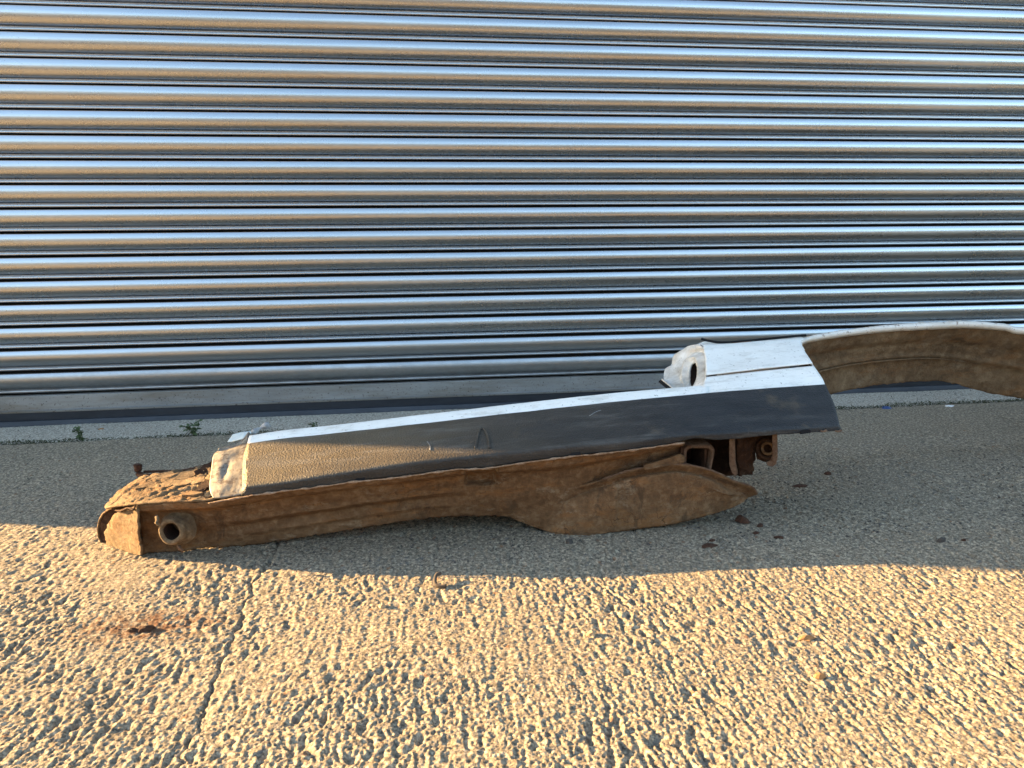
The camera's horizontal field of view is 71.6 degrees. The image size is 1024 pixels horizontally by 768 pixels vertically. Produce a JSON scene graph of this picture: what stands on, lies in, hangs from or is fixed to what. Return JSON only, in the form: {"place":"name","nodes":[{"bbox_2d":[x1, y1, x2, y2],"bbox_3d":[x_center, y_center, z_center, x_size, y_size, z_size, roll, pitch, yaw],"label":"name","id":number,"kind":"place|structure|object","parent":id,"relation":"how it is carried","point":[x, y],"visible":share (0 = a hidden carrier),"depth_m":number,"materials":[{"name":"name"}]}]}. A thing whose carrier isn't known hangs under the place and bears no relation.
{"place":"outdoors","nodes":[
{"label":"outdoors","id":0,"kind":"place"},
{"bbox_2d":[0,401,1023,767],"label":"concrete yard","id":1,"kind":"structure","parent":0,"point":[252,657],"depth_m":1.06,"materials":[{"name":"grey concrete"}]},
{"bbox_2d":[126,628,136,632],"bbox_3d":[-0.573,0.370,1.071,0.017,0.006,0.010,-2,11,-7],"label":"rust flake","id":2,"kind":"object","parent":1,"relation":"on","point":[131,630],"visible":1,"depth_m":1.07,"materials":[{"name":"brown metal"}]},
{"bbox_2d":[136,625,155,632],"bbox_3d":[-0.554,0.368,1.074,0.028,0.007,0.013,-6,12,-27],"label":"rust flake","id":3,"kind":"object","parent":1,"relation":"on","point":[144,628],"visible":1,"depth_m":1.07,"materials":[{"name":"brown metal"}]},
{"bbox_2d":[378,602,385,608],"bbox_3d":[-0.207,0.352,1.134,0.011,0.008,0.011,-8,13,-33],"label":"pebble","id":4,"kind":"object","parent":1,"relation":"on","point":[381,605],"visible":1,"depth_m":1.13,"materials":[{"name":"beige stone"}]},
{"bbox_2d":[433,572,446,587],"bbox_3d":[-0.125,0.333,1.204,0.020,0.016,0.038,-5,12,-23],"label":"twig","id":5,"kind":"object","parent":1,"relation":"on","point":[437,574],"visible":1,"depth_m":1.20,"materials":[{"name":"brown wood"}]},
{"bbox_2d":[0,403,1023,767],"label":"grit","id":6,"kind":"object","parent":1,"relation":"on","point":[548,637],"visible":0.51,"depth_m":1.14,"materials":[{"name":"grey stone"}]},
{"bbox_2d":[97,321,1023,555],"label":"car body section","id":7,"kind":"object","parent":1,"relation":"on","point":[680,448],"visible":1,"depth_m":1.40,"materials":[{"name":"brown metal"}]},
{"bbox_2d":[566,538,572,543],"bbox_3d":[0.110,0.302,1.370,0.015,0.011,0.013,-9,13,-35],"label":"rust flake","id":8,"kind":"object","parent":1,"relation":"on","point":[569,541],"visible":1,"depth_m":1.37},
{"bbox_2d":[586,630,594,637],"bbox_3d":[0.116,0.365,1.042,0.013,0.009,0.013,0,11,3],"label":"pebble","id":9,"kind":"object","parent":1,"relation":"on","point":[591,633],"visible":1,"depth_m":1.04,"materials":[{"name":"beige stone"}]},
{"bbox_2d":[205,449,1023,577],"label":"rust crumbs","id":10,"kind":"object","parent":1,"relation":"on","point":[410,538],"visible":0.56,"depth_m":1.46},
{"bbox_2d":[702,543,717,548],"bbox_3d":[0.370,0.305,1.342,0.043,0.008,0.023,-2,11,-7],"label":"rust flake","id":11,"kind":"object","parent":1,"relation":"on","point":[708,545],"visible":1,"depth_m":1.34,"materials":[{"name":"brown metal"}]},
{"bbox_2d":[735,515,750,523],"bbox_3d":[0.476,0.278,1.467,0.024,0.013,0.030,-5,12,-22],"label":"rust flake","id":12,"kind":"object","parent":1,"relation":"on","point":[742,519],"visible":1,"depth_m":1.46,"materials":[{"name":"brown metal"}]},
{"bbox_2d":[792,484,807,487],"bbox_3d":[0.680,0.239,1.676,0.044,0.006,0.023,-2,11,-7],"label":"rust flake","id":13,"kind":"object","parent":1,"relation":"on","point":[800,485],"visible":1,"depth_m":1.67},
{"bbox_2d":[798,635,814,640],"bbox_3d":[0.427,0.366,1.027,0.028,0.006,0.012,-2,11,-7],"label":"dry leaf","id":14,"kind":"object","parent":1,"relation":"on","point":[807,638],"visible":1,"depth_m":1.02,"materials":[{"name":"brown plant"}]},
{"bbox_2d":[813,672,825,678],"bbox_3d":[0.407,0.384,0.937,0.018,0.006,0.009,-2,11,-7],"label":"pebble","id":15,"kind":"object","parent":1,"relation":"on","point":[818,675],"visible":1,"depth_m":0.94,"materials":[{"name":"beige stone"}]},
{"bbox_2d":[936,537,945,542],"bbox_3d":[0.818,0.297,1.352,0.020,0.011,0.010,0,11,2],"label":"rust flake","id":16,"kind":"object","parent":1,"relation":"on","point":[941,539],"visible":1,"depth_m":1.35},
{"bbox_2d":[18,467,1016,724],"bbox_3d":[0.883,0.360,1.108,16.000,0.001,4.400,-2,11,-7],"label":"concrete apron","id":17,"kind":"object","parent":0,"point":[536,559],"depth_m":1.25,"materials":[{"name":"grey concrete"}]},
{"bbox_2d":[11,402,997,444],"bbox_3d":[0.115,0.126,2.351,5.600,0.001,0.035,-2,11,-7],"label":"joint","id":18,"kind":"object","parent":17,"relation":"on","point":[837,409],"depth_m":2.49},
{"bbox_2d":[72,426,84,440],"bbox_3d":[-1.315,0.152,2.154,0.031,0.054,0.041,-7,13,-30],"label":"weed","id":19,"kind":"object","parent":18,"relation":"on","point":[79,431],"visible":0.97,"depth_m":2.15,"materials":[{"name":"green plant"}]},
{"bbox_2d":[179,419,202,435],"bbox_3d":[-0.986,0.136,2.191,0.070,0.065,0.046,0,11,2],"label":"weed","id":20,"kind":"object","parent":18,"relation":"on","point":[192,431],"visible":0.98,"depth_m":2.19,"materials":[{"name":"green plant"}]},
{"bbox_2d":[1,398,1023,444],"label":"door threshold","id":21,"kind":"object","parent":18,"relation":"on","point":[213,433],"visible":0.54,"depth_m":2.23,"materials":[{"name":"grey concrete"}]},
{"bbox_2d":[0,389,1023,444],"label":"threshold slab","id":22,"kind":"structure","parent":17,"relation":"on","point":[119,430],"depth_m":2.36,"materials":[{"name":"concrete"}]},
{"bbox_2d":[9,389,1017,437],"bbox_3d":[0.150,0.094,2.465,4.101,0.004,0.212,-2,11,-7],"label":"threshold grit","id":23,"kind":"object","parent":22,"relation":"on","point":[444,411],"visible":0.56,"depth_m":2.48,"materials":[{"name":"grey stone"}]},
{"label":"ground","id":24,"kind":"structure","parent":0,"visible":0},
{"bbox_3d":[-0.008,-2.556,5.207,7.350,4.220,6.905,-2,11,-7],"label":"warehouse","id":25,"kind":"object","parent":24,"relation":"on","visible":0},
{"bbox_2d":[0,0,1023,427],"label":"roller shutter","id":26,"kind":"object","parent":25,"relation":"attached to","point":[236,208],"visible":0.98,"depth_m":2.42,"materials":[{"name":"metal"}]}
]}

